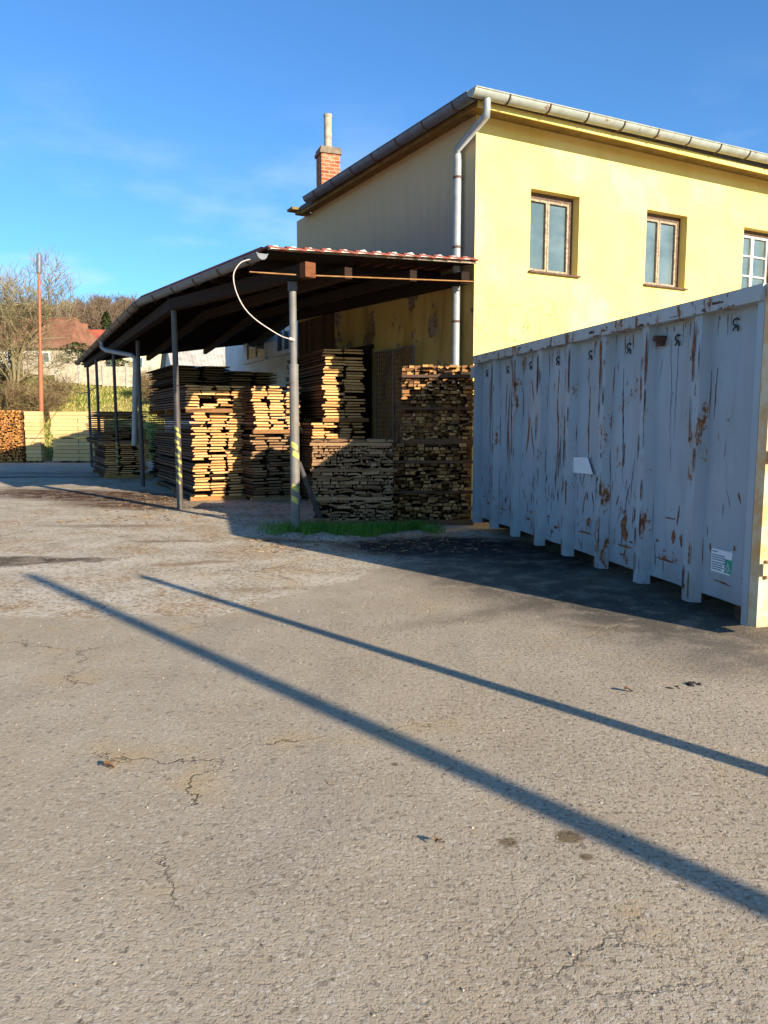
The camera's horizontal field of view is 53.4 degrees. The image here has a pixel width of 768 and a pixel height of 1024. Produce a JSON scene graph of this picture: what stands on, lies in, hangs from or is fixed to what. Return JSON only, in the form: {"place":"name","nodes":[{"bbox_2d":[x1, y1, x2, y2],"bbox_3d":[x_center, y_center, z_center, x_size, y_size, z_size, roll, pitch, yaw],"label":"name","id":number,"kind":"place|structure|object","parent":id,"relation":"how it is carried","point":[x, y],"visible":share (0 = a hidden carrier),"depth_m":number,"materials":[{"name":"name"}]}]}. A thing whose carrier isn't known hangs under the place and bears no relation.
{"place":"outdoors","nodes":[
{"label":"outdoors","id":0,"kind":"place"},
{"bbox_2d":[0,374,164,460],"bbox_3d":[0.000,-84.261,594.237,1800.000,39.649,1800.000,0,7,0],"label":"terrain","id":1,"kind":"structure","parent":0,"point":[129,393],"depth_m":55.54,"materials":[{"name":"green plant"}]},
{"bbox_2d":[0,385,27,415],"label":"bare bush","id":2,"kind":"object","parent":1,"relation":"on","point":[3,401],"visible":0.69,"depth_m":49.01,"materials":[{"name":"brown plant"}]},
{"bbox_2d":[0,353,35,390],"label":"bare bush","id":3,"kind":"object","parent":1,"relation":"on","point":[2,379],"visible":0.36,"depth_m":54.77,"materials":[{"name":"brown plant"}]},
{"bbox_2d":[0,373,50,418],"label":"bare bush","id":4,"kind":"object","parent":1,"relation":"on","point":[19,392],"visible":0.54,"depth_m":50.28,"materials":[{"name":"brown plant"}]},
{"bbox_2d":[0,319,55,385],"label":"bare tree","id":5,"kind":"object","parent":1,"relation":"on","point":[17,350],"visible":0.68,"depth_m":52.35,"materials":[{"name":"brown plant"}]},
{"bbox_2d":[8,378,71,423],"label":"bare bush","id":6,"kind":"object","parent":1,"relation":"on","point":[34,398],"visible":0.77,"depth_m":49.14,"materials":[{"name":"brown plant"}]},
{"bbox_2d":[36,253,43,438],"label":"lamp post","id":7,"kind":"object","parent":1,"relation":"on","point":[40,354],"visible":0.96,"depth_m":43.14,"materials":[{"name":"brown metal"}]},
{"bbox_2d":[0,240,91,409],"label":"bare tree","id":8,"kind":"object","parent":1,"relation":"on","point":[8,322],"visible":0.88,"depth_m":51.78,"materials":[{"name":"brown plant"}]},
{"bbox_2d":[0,317,100,374],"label":"house","id":9,"kind":"structure","parent":1,"relation":"on","point":[77,330],"depth_m":75.81,"materials":[{"name":"orange tile"}]},
{"bbox_2d":[37,352,49,362],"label":"window","id":10,"kind":"structure","parent":9,"relation":"in","point":[48,353],"depth_m":74.30,"materials":[{"name":"white glass"}]},
{"bbox_2d":[31,373,85,408],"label":"bare bush","id":11,"kind":"object","parent":1,"relation":"on","point":[57,385],"visible":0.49,"depth_m":53.25,"materials":[{"name":"brown plant"}]},
{"bbox_2d":[0,291,139,329],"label":"woodland","id":12,"kind":"object","parent":1,"relation":"on","point":[95,309],"visible":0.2,"depth_m":141.84,"materials":[{"name":"brown plant"}]},
{"bbox_2d":[51,342,89,365],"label":"evergreen shrub","id":13,"kind":"object","parent":1,"relation":"on","point":[78,352],"visible":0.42,"depth_m":64.16,"materials":[{"name":"green plant"}]},
{"bbox_2d":[83,324,104,338],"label":"house","id":14,"kind":"structure","parent":1,"relation":"on","point":[97,334],"depth_m":89.74,"materials":[{"name":"red tile"}]},
{"bbox_2d":[97,312,111,329],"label":"conifer tree","id":15,"kind":"object","parent":1,"relation":"on","point":[106,321],"visible":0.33,"depth_m":92.69,"materials":[{"name":"green plant"}]},
{"bbox_2d":[54,360,159,387],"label":"concrete wall","id":16,"kind":"structure","parent":1,"relation":"on","point":[124,377],"depth_m":61.09,"materials":[{"name":"beige concrete"}]},
{"bbox_2d":[99,359,132,366],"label":"evergreen shrub","id":17,"kind":"object","parent":1,"relation":"on","point":[122,362],"visible":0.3,"depth_m":64.46,"materials":[{"name":"green plant"}]},
{"bbox_2d":[102,333,161,366],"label":"house","id":18,"kind":"structure","parent":1,"relation":"on","point":[155,361],"depth_m":80.71,"materials":[{"name":"white paint"}]},
{"bbox_2d":[132,357,142,366],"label":"window","id":19,"kind":"structure","parent":18,"relation":"in","point":[141,358],"depth_m":80.63,"materials":[{"name":"white glass"}]},
{"bbox_2d":[130,368,156,399],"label":"bare bush","id":20,"kind":"object","parent":1,"relation":"on","point":[143,380],"visible":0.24,"depth_m":56.80,"materials":[{"name":"brown plant"}]},
{"bbox_2d":[142,378,154,398],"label":"bare bush","id":21,"kind":"object","parent":1,"relation":"on","point":[147,391],"visible":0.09,"depth_m":54.94,"materials":[{"name":"brown plant"}]},
{"bbox_2d":[160,347,225,428],"bbox_3d":[-10.017,-6.389,41.322,3.500,6.407,5.500,-3,7,-24],"label":"hut","id":22,"kind":"object","parent":1,"relation":"on","point":[214,357],"visible":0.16,"depth_m":39.77,"materials":[{"name":"white paint"}]},
{"bbox_2d":[257,518,445,537],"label":"grass","id":23,"kind":"structure","parent":0,"point":[305,528],"depth_m":11.59,"materials":[{"name":"green plant"}]},
{"bbox_2d":[0,461,767,1023],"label":"ground","id":24,"kind":"structure","parent":0,"point":[380,923],"depth_m":3.57,"materials":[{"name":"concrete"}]},
{"bbox_2d":[0,410,33,462],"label":"lumber stack","id":25,"kind":"object","parent":24,"relation":"on","point":[12,445],"visible":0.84,"depth_m":38.84,"materials":[{"name":"brown wood"}]},
{"bbox_2d":[24,411,44,462],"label":"plank stack","id":26,"kind":"object","parent":24,"relation":"on","point":[34,428],"visible":1,"depth_m":38.86,"materials":[{"name":"brown wood"}]},
{"bbox_2d":[48,411,103,462],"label":"plank stack","id":27,"kind":"object","parent":24,"relation":"on","point":[71,443],"visible":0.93,"depth_m":38.80,"materials":[{"name":"brown wood"}]},
{"bbox_2d":[102,760,117,768],"bbox_3d":[-1.327,1.217,3.684,0.073,0.040,0.096,0,7,0],"label":"dry leaf","id":28,"kind":"object","parent":24,"relation":"on","point":[106,762],"visible":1,"depth_m":3.67,"materials":[{"name":"brown plant"}]},
{"bbox_2d":[91,443,152,478],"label":"lumber stack","id":29,"kind":"object","parent":24,"relation":"on","point":[105,463],"visible":0.86,"depth_m":23.09,"materials":[{"name":"brown wood"}]},
{"bbox_2d":[85,411,149,444],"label":"lumber stack","id":30,"kind":"object","parent":29,"relation":"on","point":[124,435],"visible":0.86,"depth_m":22.92,"materials":[{"name":"brown wood"}]},
{"bbox_2d":[145,365,230,473],"bbox_3d":[-6.080,-2.775,23.805,1.921,3.291,3.745,-4,8,-28],"label":"lumber stack","id":31,"kind":"object","parent":24,"relation":"on","point":[199,376],"visible":0.18,"depth_m":22.61,"materials":[{"name":"brown wood"}]},
{"bbox_2d":[152,412,246,500],"bbox_3d":[-4.559,-1.430,18.414,1.247,1.870,4.709,-3,7,-26],"label":"lumber stack","id":32,"kind":"object","parent":24,"relation":"on","point":[210,466],"visible":0.92,"depth_m":16.58,"materials":[{"name":"brown wood"}]},
{"bbox_2d":[148,385,249,414],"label":"lumber stack","id":33,"kind":"object","parent":32,"relation":"on","point":[205,399],"visible":0.88,"depth_m":16.45,"materials":[{"name":"brown wood"}]},
{"bbox_2d":[201,371,278,433],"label":"lumber stack","id":34,"kind":"object","parent":24,"relation":"on","point":[242,378],"visible":0.11,"depth_m":21.84,"materials":[{"name":"brown wood"}]},
{"bbox_2d":[225,310,297,427],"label":"white building","id":35,"kind":"structure","parent":24,"relation":"on","point":[272,355],"depth_m":29.27,"materials":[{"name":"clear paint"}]},
{"bbox_2d":[242,340,268,364],"bbox_3d":[-5.166,-6.735,30.450,0.200,1.485,3.100,-3,7,-26],"label":"window","id":36,"kind":"structure","parent":35,"relation":"in","point":[255,354],"depth_m":30.48,"materials":[{"name":"grey glass"}]},
{"bbox_2d":[270,326,289,357],"bbox_3d":[-3.675,-6.380,27.414,0.200,1.485,2.100,-3,7,-26],"label":"window","id":37,"kind":"structure","parent":35,"relation":"in","point":[282,344],"depth_m":27.44,"materials":[{"name":"grey glass"}]},
{"bbox_2d":[225,432,301,501],"bbox_3d":[-3.272,-1.144,17.954,1.172,1.407,4.113,-4,8,-29],"label":"lumber stack","id":38,"kind":"object","parent":24,"relation":"on","point":[265,474],"visible":0.48,"depth_m":16.30,"materials":[{"name":"brown wood"}]},
{"bbox_2d":[197,386,303,433],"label":"lumber stack","id":39,"kind":"object","parent":38,"relation":"on","point":[263,403],"visible":0.55,"depth_m":16.15,"materials":[{"name":"brown wood"}]},
{"bbox_2d":[75,245,477,530],"bbox_3d":[-5.199,-3.442,21.244,7.341,5.210,22.049,-2,7,-19],"label":"lean to shed","id":40,"kind":"object","parent":24,"relation":"on","point":[277,287],"visible":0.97,"depth_m":14.28,"materials":[{"name":"paint"}]},
{"bbox_2d":[60,372,95,393],"bbox_3d":[-15.610,-6.770,38.225,0.033,2.271,29.211,-3,7,-25],"label":"wire","id":41,"kind":"object","parent":40,"relation":"attached to","point":[77,392],"visible":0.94,"depth_m":35.30,"materials":[{"name":"black metal"}]},
{"bbox_2d":[233,259,294,341],"bbox_3d":[-1.761,-3.109,11.194,0.886,1.170,0.051,-2,7,-15],"label":"cable","id":42,"kind":"object","parent":40,"relation":"attached to","point":[291,339],"visible":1,"depth_m":11.13,"materials":[{"name":"white plastic"}]},
{"bbox_2d":[57,478,501,552],"bbox_3d":[-4.410,-0.206,15.889,5.221,0.013,16.824,-4,8,-33],"label":"debris","id":43,"kind":"object","parent":24,"relation":"on","point":[357,545],"visible":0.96,"depth_m":11.26,"materials":[{"name":"brown plant"}]},
{"bbox_2d":[278,422,364,502],"bbox_3d":[-1.505,-1.210,17.415,1.312,1.662,3.408,-2,7,-20],"label":"lumber stack","id":44,"kind":"object","parent":24,"relation":"on","point":[307,436],"visible":0.27,"depth_m":16.05,"materials":[{"name":"brown wood"}]},
{"bbox_2d":[285,349,368,421],"bbox_3d":[-1.373,-2.780,17.239,1.030,1.483,3.403,-2,7,-20],"label":"lumber stack","id":45,"kind":"object","parent":44,"relation":"on","point":[327,377],"visible":0.86,"depth_m":15.86,"materials":[{"name":"brown wood"}]},
{"bbox_2d":[309,438,396,526],"bbox_3d":[-0.488,-0.504,12.481,1.391,1.406,1.030,0,7,0],"label":"lumber stack","id":46,"kind":"object","parent":24,"relation":"on","point":[341,486],"visible":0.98,"depth_m":12.02,"materials":[{"name":"brown wood"}]},
{"bbox_2d":[391,442,472,524],"bbox_3d":[0.786,-0.501,12.778,1.367,1.331,1.000,0,7,0],"label":"lumber stack","id":47,"kind":"object","parent":24,"relation":"on","point":[426,500],"visible":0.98,"depth_m":12.43,"materials":[{"name":"brown wood"}]},
{"bbox_2d":[398,365,473,443],"bbox_3d":[0.875,-1.775,12.630,1.274,1.277,0.979,0,7,0],"label":"lumber stack","id":48,"kind":"object","parent":47,"relation":"on","point":[435,383],"visible":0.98,"depth_m":12.30,"materials":[{"name":"brown wood"}]},
{"bbox_2d":[287,85,767,516],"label":"factory building","id":49,"kind":"structure","parent":24,"relation":"on","point":[554,219],"depth_m":14.17,"materials":[{"name":"yellow paint"}]},
{"bbox_2d":[334,344,373,480],"bbox_3d":[-0.712,-2.015,17.165,0.080,3.280,1.950,-4,8,-29],"label":"door","id":50,"kind":"structure","parent":49,"relation":"in","point":[367,349],"depth_m":16.47,"materials":[{"name":"brown wood"}]},
{"bbox_2d":[375,345,413,495],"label":"gate","id":51,"kind":"structure","parent":49,"relation":"in","point":[394,407],"depth_m":15.32,"materials":[{"name":"wood"}]},
{"bbox_2d":[528,192,580,277],"bbox_3d":[3.011,-4.971,13.702,1.175,1.426,0.295,-4,8,-28],"label":"window","id":52,"kind":"structure","parent":49,"relation":"in","point":[551,217],"depth_m":13.82,"materials":[{"name":"clear glass"}]},
{"bbox_2d":[643,213,687,290],"bbox_3d":[5.483,-5.124,15.008,1.175,1.426,0.295,-4,8,-28],"label":"window","id":53,"kind":"structure","parent":49,"relation":"in","point":[662,232],"depth_m":15.14,"materials":[{"name":"clear glass"}]},
{"bbox_2d":[741,230,767,288],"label":"window","id":54,"kind":"structure","parent":49,"relation":"in","point":[755,244],"depth_m":16.43,"materials":[{"name":"clear glass"}]},
{"bbox_2d":[471,283,767,627],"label":"shipping container","id":55,"kind":"object","parent":24,"relation":"on","point":[638,444],"visible":1,"depth_m":7.29,"materials":[{"name":"grey metal"}]},
{"bbox_2d":[760,451,767,578],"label":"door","id":56,"kind":"structure","parent":55,"relation":"in","point":[764,567],"depth_m":5.74,"materials":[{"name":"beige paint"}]},
{"bbox_2d":[0,0,767,309],"label":"sky","id":57,"kind":"structure","parent":0,"point":[156,144],"materials":[{"name":"blue"}]},
{"bbox_2d":[686,681,701,686],"bbox_3d":[1.961,1.084,4.847,0.107,0.023,0.079,-2,7,-20],"label":"dirt clod","id":58,"kind":"object","parent":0,"point":[690,683],"visible":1,"depth_m":4.83,"materials":[{"name":"black soil"}]}
]}

